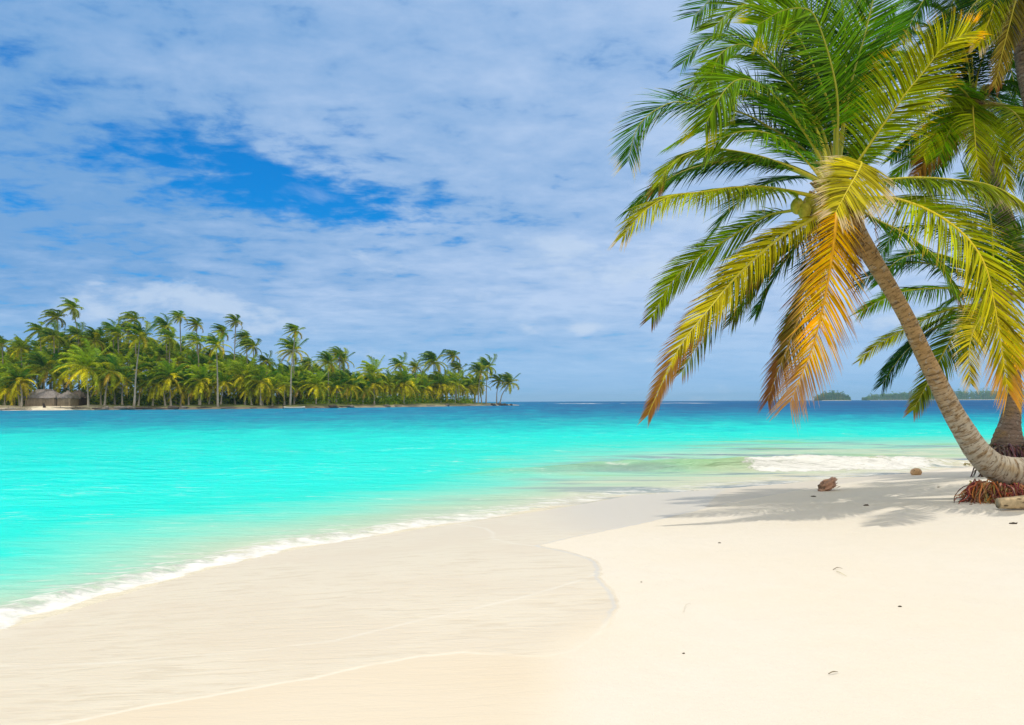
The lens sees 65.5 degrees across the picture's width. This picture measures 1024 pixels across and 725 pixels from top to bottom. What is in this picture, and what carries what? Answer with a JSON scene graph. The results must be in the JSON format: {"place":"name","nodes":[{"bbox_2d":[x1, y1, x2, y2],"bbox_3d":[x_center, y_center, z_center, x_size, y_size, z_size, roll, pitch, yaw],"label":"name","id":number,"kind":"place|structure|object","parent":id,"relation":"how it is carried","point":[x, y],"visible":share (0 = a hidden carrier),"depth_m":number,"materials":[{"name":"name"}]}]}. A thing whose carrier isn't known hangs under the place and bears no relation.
{"place":"outdoors","nodes":[
{"label":"outdoors","id":0,"kind":"place"},
{"bbox_2d":[0,403,513,409],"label":"island beach","id":1,"kind":"structure","parent":0,"point":[213,406],"depth_m":205.72,"materials":[{"name":"beige sand"}]},
{"bbox_2d":[0,335,13,404],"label":"palm tree","id":2,"kind":"object","parent":1,"relation":"on","point":[2,341],"visible":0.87,"depth_m":204.48,"materials":[{"name":"green plant"}]},
{"bbox_2d":[0,373,28,405],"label":"palm tree","id":3,"kind":"object","parent":1,"relation":"on","point":[3,390],"visible":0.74,"depth_m":192.40,"materials":[{"name":"green plant"}]},
{"bbox_2d":[0,368,36,405],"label":"palm tree","id":4,"kind":"object","parent":1,"relation":"on","point":[9,373],"visible":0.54,"depth_m":192.30,"materials":[{"name":"green plant"}]},
{"bbox_2d":[4,334,39,404],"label":"palm tree","id":5,"kind":"object","parent":1,"relation":"on","point":[18,345],"visible":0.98,"depth_m":201.04,"materials":[{"name":"green plant"}]},
{"bbox_2d":[0,362,44,406],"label":"palm tree","id":6,"kind":"object","parent":1,"relation":"on","point":[17,370],"visible":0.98,"depth_m":191.68,"materials":[{"name":"green plant"}]},
{"bbox_2d":[23,321,47,384],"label":"palm tree","id":7,"kind":"object","parent":1,"relation":"on","point":[35,326],"visible":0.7,"depth_m":210.50,"materials":[{"name":"green plant"}]},
{"bbox_2d":[12,351,64,388],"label":"palm tree","id":8,"kind":"object","parent":1,"relation":"on","point":[40,363],"visible":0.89,"depth_m":199.56,"materials":[{"name":"green plant"}]},
{"bbox_2d":[23,389,59,405],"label":"thatched hut","id":9,"kind":"object","parent":1,"relation":"on","point":[40,397],"visible":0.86,"depth_m":193.80,"materials":[{"name":"wicker"}]},
{"bbox_2d":[33,320,66,390],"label":"palm tree","id":10,"kind":"object","parent":1,"relation":"on","point":[52,334],"visible":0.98,"depth_m":207.22,"materials":[{"name":"green plant"}]},
{"bbox_2d":[38,309,66,391],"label":"palm tree","id":11,"kind":"object","parent":1,"relation":"on","point":[54,315],"visible":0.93,"depth_m":215.54,"materials":[{"name":"green plant"}]},
{"bbox_2d":[37,358,79,392],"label":"palm tree","id":12,"kind":"object","parent":1,"relation":"on","point":[62,370],"visible":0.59,"depth_m":202.45,"materials":[{"name":"green plant"}]},
{"bbox_2d":[55,390,79,405],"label":"thatched hut","id":13,"kind":"object","parent":1,"relation":"on","point":[67,398],"visible":0.88,"depth_m":194.73,"materials":[{"name":"wicker"}]},
{"bbox_2d":[57,297,86,391],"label":"palm tree","id":14,"kind":"object","parent":1,"relation":"on","point":[72,306],"visible":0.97,"depth_m":217.25,"materials":[{"name":"green plant"}]},
{"bbox_2d":[62,322,87,389],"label":"palm tree","id":15,"kind":"object","parent":1,"relation":"on","point":[74,331],"visible":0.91,"depth_m":212.19,"materials":[{"name":"green plant"}]},
{"bbox_2d":[50,338,112,405],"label":"palm tree","id":16,"kind":"object","parent":1,"relation":"on","point":[83,362],"visible":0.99,"depth_m":194.91,"materials":[{"name":"green plant"}]},
{"bbox_2d":[73,390,89,405],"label":"thatched hut","id":17,"kind":"object","parent":1,"relation":"on","point":[82,396],"visible":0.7,"depth_m":201.43,"materials":[{"name":"wicker"}]},
{"bbox_2d":[76,326,109,394],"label":"palm tree","id":18,"kind":"object","parent":1,"relation":"on","point":[93,335],"visible":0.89,"depth_m":211.13,"materials":[{"name":"green plant"}]},
{"bbox_2d":[80,371,121,404],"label":"palm tree","id":19,"kind":"object","parent":1,"relation":"on","point":[101,387],"visible":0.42,"depth_m":200.48,"materials":[{"name":"green plant"}]},
{"bbox_2d":[88,354,132,405],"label":"palm tree","id":20,"kind":"object","parent":1,"relation":"on","point":[109,364],"visible":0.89,"depth_m":196.56,"materials":[{"name":"green plant"}]},
{"bbox_2d":[99,316,121,390],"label":"palm tree","id":21,"kind":"object","parent":1,"relation":"on","point":[105,324],"visible":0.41,"depth_m":216.58,"materials":[{"name":"green plant"}]},
{"bbox_2d":[95,371,132,404],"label":"palm tree","id":22,"kind":"object","parent":1,"relation":"on","point":[118,386],"visible":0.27,"depth_m":202.96,"materials":[{"name":"green plant"}]},
{"bbox_2d":[104,324,125,404],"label":"palm tree","id":23,"kind":"object","parent":1,"relation":"on","point":[115,332],"visible":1,"depth_m":212.71,"materials":[{"name":"green plant"}]},
{"bbox_2d":[101,363,137,404],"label":"palm tree","id":24,"kind":"object","parent":1,"relation":"on","point":[125,372],"visible":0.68,"depth_m":199.76,"materials":[{"name":"green plant"}]},
{"bbox_2d":[108,348,131,404],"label":"palm tree","id":25,"kind":"object","parent":1,"relation":"on","point":[122,359],"visible":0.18,"depth_m":210.32,"materials":[{"name":"green plant"}]},
{"bbox_2d":[116,311,143,358],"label":"palm tree","id":26,"kind":"object","parent":1,"relation":"on","point":[130,316],"visible":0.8,"depth_m":217.82,"materials":[{"name":"green plant"}]},
{"bbox_2d":[124,356,147,405],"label":"palm tree","id":27,"kind":"object","parent":1,"relation":"on","point":[134,361],"visible":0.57,"depth_m":210.30,"materials":[{"name":"green plant"}]},
{"bbox_2d":[117,320,158,406],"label":"palm tree","id":28,"kind":"object","parent":1,"relation":"on","point":[136,329],"visible":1,"depth_m":197.32,"materials":[{"name":"green plant"}]},
{"bbox_2d":[125,373,153,405],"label":"palm tree","id":29,"kind":"object","parent":1,"relation":"on","point":[141,377],"visible":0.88,"depth_m":200.17,"materials":[{"name":"green plant"}]},
{"bbox_2d":[135,351,157,404],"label":"palm tree","id":30,"kind":"object","parent":1,"relation":"on","point":[140,357],"visible":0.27,"depth_m":216.03,"materials":[{"name":"green plant"}]},
{"bbox_2d":[134,357,168,405],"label":"palm tree","id":31,"kind":"object","parent":1,"relation":"on","point":[150,365],"visible":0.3,"depth_m":211.95,"materials":[{"name":"green plant"}]},
{"bbox_2d":[136,369,172,405],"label":"palm tree","id":32,"kind":"object","parent":1,"relation":"on","point":[151,395],"visible":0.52,"depth_m":201.52,"materials":[{"name":"green plant"}]},
{"bbox_2d":[141,367,178,405],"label":"palm tree","id":33,"kind":"object","parent":1,"relation":"on","point":[161,385],"visible":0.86,"depth_m":200.85,"materials":[{"name":"green plant"}]},
{"bbox_2d":[147,346,172,393],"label":"palm tree","id":34,"kind":"object","parent":1,"relation":"on","point":[162,351],"visible":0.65,"depth_m":220.90,"materials":[{"name":"green plant"}]},
{"bbox_2d":[151,312,176,358],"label":"palm tree","id":35,"kind":"object","parent":1,"relation":"on","point":[162,322],"visible":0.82,"depth_m":220.05,"materials":[{"name":"green plant"}]},
{"bbox_2d":[152,326,180,402],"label":"palm tree","id":36,"kind":"object","parent":1,"relation":"on","point":[168,335],"visible":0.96,"depth_m":212.01,"materials":[{"name":"green plant"}]},
{"bbox_2d":[146,358,188,405],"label":"palm tree","id":37,"kind":"object","parent":1,"relation":"on","point":[166,369],"visible":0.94,"depth_m":201.43,"materials":[{"name":"green plant"}]},
{"bbox_2d":[161,345,194,396],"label":"palm tree","id":38,"kind":"object","parent":1,"relation":"on","point":[175,354],"visible":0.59,"depth_m":221.67,"materials":[{"name":"green plant"}]},
{"bbox_2d":[168,310,187,351],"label":"palm tree","id":39,"kind":"object","parent":1,"relation":"on","point":[179,316],"visible":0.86,"depth_m":225.52,"materials":[{"name":"green plant"}]},
{"bbox_2d":[163,370,193,405],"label":"palm tree","id":40,"kind":"object","parent":1,"relation":"on","point":[183,396],"visible":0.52,"depth_m":203.82,"materials":[{"name":"green plant"}]},
{"bbox_2d":[170,371,205,404],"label":"palm tree","id":41,"kind":"object","parent":1,"relation":"on","point":[189,391],"visible":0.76,"depth_m":203.67,"materials":[{"name":"green plant"}]},
{"bbox_2d":[179,353,201,399],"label":"palm tree","id":42,"kind":"object","parent":1,"relation":"on","point":[189,359],"visible":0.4,"depth_m":221.85,"materials":[{"name":"green plant"}]},
{"bbox_2d":[181,332,204,365],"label":"palm tree","id":43,"kind":"object","parent":1,"relation":"on","point":[195,338],"visible":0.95,"depth_m":216.39,"materials":[{"name":"green plant"}]},
{"bbox_2d":[184,317,203,396],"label":"palm tree","id":44,"kind":"object","parent":1,"relation":"on","point":[195,323],"visible":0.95,"depth_m":224.61,"materials":[{"name":"green plant"}]},
{"bbox_2d":[183,372,214,404],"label":"palm tree","id":45,"kind":"object","parent":1,"relation":"on","point":[194,385],"visible":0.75,"depth_m":204.49,"materials":[{"name":"green plant"}]},
{"bbox_2d":[183,363,222,404],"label":"palm tree","id":46,"kind":"object","parent":1,"relation":"on","point":[200,370],"visible":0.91,"depth_m":204.50,"materials":[{"name":"green plant"}]},
{"bbox_2d":[191,354,215,400],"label":"palm tree","id":47,"kind":"object","parent":1,"relation":"on","point":[205,359],"visible":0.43,"depth_m":223.23,"materials":[{"name":"green plant"}]},
{"bbox_2d":[199,375,223,403],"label":"palm tree","id":48,"kind":"object","parent":1,"relation":"on","point":[210,388],"visible":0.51,"depth_m":208.33,"materials":[{"name":"green plant"}]},
{"bbox_2d":[198,331,232,406],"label":"palm tree","id":49,"kind":"object","parent":1,"relation":"on","point":[213,340],"visible":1,"depth_m":203.66,"materials":[{"name":"green plant"}]},
{"bbox_2d":[208,323,232,395],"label":"palm tree","id":50,"kind":"object","parent":1,"relation":"on","point":[222,330],"visible":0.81,"depth_m":228.30,"materials":[{"name":"green plant"}]},
{"bbox_2d":[206,369,236,403],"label":"palm tree","id":51,"kind":"object","parent":1,"relation":"on","point":[223,378],"visible":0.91,"depth_m":207.43,"materials":[{"name":"green plant"}]},
{"bbox_2d":[209,357,236,401],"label":"palm tree","id":52,"kind":"object","parent":1,"relation":"on","point":[221,365],"visible":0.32,"depth_m":216.05,"materials":[{"name":"green plant"}]},
{"bbox_2d":[223,314,242,398],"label":"palm tree","id":53,"kind":"object","parent":1,"relation":"on","point":[235,321],"visible":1,"depth_m":223.46,"materials":[{"name":"green plant"}]},
{"bbox_2d":[0,371,474,405],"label":"undergrowth","id":54,"kind":"object","parent":1,"relation":"on","point":[384,400],"visible":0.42,"depth_m":222.13,"materials":[{"name":"green plant"}]},
{"bbox_2d":[231,330,251,399],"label":"palm tree","id":55,"kind":"object","parent":1,"relation":"on","point":[242,335],"visible":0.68,"depth_m":227.98,"materials":[{"name":"green plant"}]},
{"bbox_2d":[220,354,269,404],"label":"palm tree","id":56,"kind":"object","parent":1,"relation":"on","point":[238,368],"visible":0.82,"depth_m":209.16,"materials":[{"name":"green plant"}]},
{"bbox_2d":[235,337,262,401],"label":"palm tree","id":57,"kind":"object","parent":1,"relation":"on","point":[252,344],"visible":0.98,"depth_m":222.26,"materials":[{"name":"green plant"}]},
{"bbox_2d":[230,372,268,404],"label":"palm tree","id":58,"kind":"object","parent":1,"relation":"on","point":[249,394],"visible":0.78,"depth_m":208.42,"materials":[{"name":"green plant"}]},
{"bbox_2d":[243,365,280,405],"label":"palm tree","id":59,"kind":"object","parent":1,"relation":"on","point":[259,377],"visible":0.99,"depth_m":208.47,"materials":[{"name":"green plant"}]},
{"bbox_2d":[256,350,273,403],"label":"palm tree","id":60,"kind":"object","parent":1,"relation":"on","point":[266,360],"visible":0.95,"depth_m":225.11,"materials":[{"name":"green plant"}]},
{"bbox_2d":[252,371,288,405],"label":"palm tree","id":61,"kind":"object","parent":1,"relation":"on","point":[272,396],"visible":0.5,"depth_m":214.27,"materials":[{"name":"green plant"}]},
{"bbox_2d":[275,370,300,404],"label":"palm tree","id":62,"kind":"object","parent":1,"relation":"on","point":[282,378],"visible":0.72,"depth_m":219.01,"materials":[{"name":"green plant"}]},
{"bbox_2d":[275,335,309,400],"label":"palm tree","id":63,"kind":"object","parent":1,"relation":"on","point":[287,344],"visible":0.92,"depth_m":226.59,"materials":[{"name":"green plant"}]},
{"bbox_2d":[276,374,308,403],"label":"palm tree","id":64,"kind":"object","parent":1,"relation":"on","point":[295,384],"visible":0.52,"depth_m":222.99,"materials":[{"name":"green plant"}]},
{"bbox_2d":[282,323,305,404],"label":"palm tree","id":65,"kind":"object","parent":1,"relation":"on","point":[292,327],"visible":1,"depth_m":216.25,"materials":[{"name":"green plant"}]},
{"bbox_2d":[295,357,315,373],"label":"palm tree","id":66,"kind":"object","parent":1,"relation":"on","point":[309,363],"visible":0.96,"depth_m":237.12,"materials":[{"name":"green plant"}]},
{"bbox_2d":[297,366,332,403],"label":"palm tree","id":67,"kind":"object","parent":1,"relation":"on","point":[314,379],"visible":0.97,"depth_m":223.72,"materials":[{"name":"green plant"}]},
{"bbox_2d":[311,351,340,402],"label":"palm tree","id":68,"kind":"object","parent":1,"relation":"on","point":[326,357],"visible":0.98,"depth_m":231.98,"materials":[{"name":"green plant"}]},
{"bbox_2d":[326,346,346,389],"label":"palm tree","id":69,"kind":"object","parent":1,"relation":"on","point":[335,350],"visible":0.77,"depth_m":248.12,"materials":[{"name":"green plant"}]},
{"bbox_2d":[325,376,349,401],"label":"palm tree","id":70,"kind":"object","parent":1,"relation":"on","point":[337,384],"visible":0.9,"depth_m":233.13,"materials":[{"name":"green plant"}]},
{"bbox_2d":[325,370,358,403],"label":"palm tree","id":71,"kind":"object","parent":1,"relation":"on","point":[342,374],"visible":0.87,"depth_m":234.65,"materials":[{"name":"green plant"}]},
{"bbox_2d":[331,348,355,371],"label":"palm tree","id":72,"kind":"object","parent":1,"relation":"on","point":[345,356],"visible":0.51,"depth_m":253.20,"materials":[{"name":"green plant"}]},
{"bbox_2d":[335,372,365,401],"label":"palm tree","id":73,"kind":"object","parent":1,"relation":"on","point":[352,383],"visible":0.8,"depth_m":236.06,"materials":[{"name":"green plant"}]},
{"bbox_2d":[351,379,374,403],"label":"palm tree","id":74,"kind":"object","parent":1,"relation":"on","point":[362,385],"visible":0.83,"depth_m":238.66,"materials":[{"name":"green plant"}]},
{"bbox_2d":[355,355,389,398],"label":"palm tree","id":75,"kind":"object","parent":1,"relation":"on","point":[372,368],"visible":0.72,"depth_m":246.60,"materials":[{"name":"green plant"}]},
{"bbox_2d":[362,371,387,404],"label":"palm tree","id":76,"kind":"object","parent":1,"relation":"on","point":[373,380],"visible":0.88,"depth_m":242.19,"materials":[{"name":"green plant"}]},
{"bbox_2d":[377,370,397,396],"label":"palm tree","id":77,"kind":"object","parent":1,"relation":"on","point":[388,379],"visible":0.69,"depth_m":250.25,"materials":[{"name":"green plant"}]},
{"bbox_2d":[388,352,408,371],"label":"palm tree","id":78,"kind":"object","parent":1,"relation":"on","point":[396,363],"visible":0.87,"depth_m":263.80,"materials":[{"name":"green plant"}]},
{"bbox_2d":[385,373,415,402],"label":"palm tree","id":79,"kind":"object","parent":1,"relation":"on","point":[397,377],"visible":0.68,"depth_m":254.13,"materials":[{"name":"green plant"}]},
{"bbox_2d":[390,367,422,402],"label":"palm tree","id":80,"kind":"object","parent":1,"relation":"on","point":[403,374],"visible":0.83,"depth_m":254.39,"materials":[{"name":"green plant"}]},
{"bbox_2d":[406,358,425,385],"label":"palm tree","id":81,"kind":"object","parent":1,"relation":"on","point":[415,365],"visible":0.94,"depth_m":272.81,"materials":[{"name":"green plant"}]},
{"bbox_2d":[415,375,438,401],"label":"palm tree","id":82,"kind":"object","parent":1,"relation":"on","point":[423,382],"visible":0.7,"depth_m":270.42,"materials":[{"name":"green plant"}]},
{"bbox_2d":[416,349,448,374],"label":"palm tree","id":83,"kind":"object","parent":1,"relation":"on","point":[429,359],"visible":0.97,"depth_m":278.35,"materials":[{"name":"green plant"}]},
{"bbox_2d":[427,369,457,402],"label":"palm tree","id":84,"kind":"object","parent":1,"relation":"on","point":[441,379],"visible":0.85,"depth_m":275.18,"materials":[{"name":"green plant"}]},
{"bbox_2d":[442,350,460,398],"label":"palm tree","id":85,"kind":"object","parent":1,"relation":"on","point":[451,353],"visible":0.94,"depth_m":293.90,"materials":[{"name":"green plant"}]},
{"bbox_2d":[442,368,469,402],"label":"palm tree","id":86,"kind":"object","parent":1,"relation":"on","point":[453,374],"visible":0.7,"depth_m":283.86,"materials":[{"name":"green plant"}]},
{"bbox_2d":[447,361,466,400],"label":"palm tree","id":87,"kind":"object","parent":1,"relation":"on","point":[456,365],"visible":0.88,"depth_m":292.45,"materials":[{"name":"green plant"}]},
{"bbox_2d":[461,375,480,401],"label":"palm tree","id":88,"kind":"object","parent":1,"relation":"on","point":[469,384],"visible":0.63,"depth_m":307.15,"materials":[{"name":"green plant"}]},
{"bbox_2d":[465,361,491,402],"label":"palm tree","id":89,"kind":"object","parent":1,"relation":"on","point":[478,368],"visible":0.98,"depth_m":302.24,"materials":[{"name":"green plant"}]},
{"bbox_2d":[472,376,490,402],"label":"palm tree","id":90,"kind":"object","parent":1,"relation":"on","point":[481,387],"visible":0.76,"depth_m":311.43,"materials":[{"name":"green plant"}]},
{"bbox_2d":[476,354,496,402],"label":"palm tree","id":91,"kind":"object","parent":1,"relation":"on","point":[482,359],"visible":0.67,"depth_m":311.40,"materials":[{"name":"green plant"}]},
{"bbox_2d":[498,372,520,402],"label":"palm tree","id":92,"kind":"object","parent":1,"relation":"on","point":[507,378],"visible":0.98,"depth_m":314.97,"materials":[{"name":"green plant"}]},
{"bbox_2d":[0,467,1023,724],"bbox_3d":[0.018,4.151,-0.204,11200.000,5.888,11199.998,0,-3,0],"label":"sand","id":93,"kind":"structure","parent":0,"point":[754,605],"depth_m":5.01,"materials":[{"name":"beige sand"}]},
{"bbox_2d":[607,0,1023,503],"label":"palm tree","id":94,"kind":"object","parent":93,"relation":"on","point":[842,89],"visible":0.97,"depth_m":10.12,"materials":[{"name":"green plant"}]},
{"bbox_2d":[817,477,839,490],"bbox_3d":[4.985,1.941,12.602,0.338,0.256,0.274,0,-3,0],"label":"coconut husk","id":95,"kind":"object","parent":93,"relation":"on","point":[827,484],"visible":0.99,"depth_m":12.53,"materials":[{"name":"brown plant"}]},
{"bbox_2d":[839,0,1023,291],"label":"palm tree","id":96,"kind":"object","parent":93,"relation":"on","point":[972,109],"visible":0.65,"depth_m":13.87,"materials":[{"name":"green plant"}]},
{"bbox_2d":[843,159,1023,476],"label":"palm tree","id":97,"kind":"object","parent":93,"relation":"on","point":[1007,439],"visible":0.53,"depth_m":13.44,"materials":[{"name":"green plant"}]},
{"bbox_2d":[852,0,1023,107],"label":"palm tree","id":98,"kind":"object","parent":93,"relation":"on","point":[1009,38],"visible":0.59,"depth_m":12.78,"materials":[{"name":"green plant"}]},
{"bbox_2d":[995,495,1023,508],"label":"driftwood log","id":99,"kind":"object","parent":93,"relation":"on","point":[1015,502],"visible":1,"depth_m":9.55,"materials":[{"name":"beige wood"}]},
{"bbox_2d":[0,400,1023,629],"bbox_3d":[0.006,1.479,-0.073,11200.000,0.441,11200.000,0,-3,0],"label":"water","id":100,"kind":"structure","parent":0,"point":[97,506],"depth_m":18.43,"materials":[{"name":"teal liquid"}]},
{"bbox_2d":[0,0,1023,401],"label":"sky","id":101,"kind":"structure","parent":0,"point":[376,179],"materials":[{"name":"blue"}]},
{"bbox_2d":[817,400,851,400],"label":"island ground","id":102,"kind":"structure","parent":0,"point":[835,400],"depth_m":2293.64,"materials":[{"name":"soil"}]},
{"bbox_2d":[814,390,850,400],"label":"wood","id":103,"kind":"object","parent":102,"relation":"on","point":[833,395],"visible":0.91,"depth_m":2308.92,"materials":[{"name":"green plant"}]},
{"bbox_2d":[958,399,1023,399],"bbox_3d":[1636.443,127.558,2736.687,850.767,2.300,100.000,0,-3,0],"label":"island ground","id":104,"kind":"structure","parent":0,"point":[981,399],"depth_m":2703.61,"materials":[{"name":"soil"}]},
{"bbox_2d":[861,388,1023,399],"bbox_3d":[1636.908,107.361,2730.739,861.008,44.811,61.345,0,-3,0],"label":"wood","id":105,"kind":"object","parent":104,"relation":"on","point":[906,396],"visible":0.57,"depth_m":2714.75,"materials":[{"name":"green plant"}]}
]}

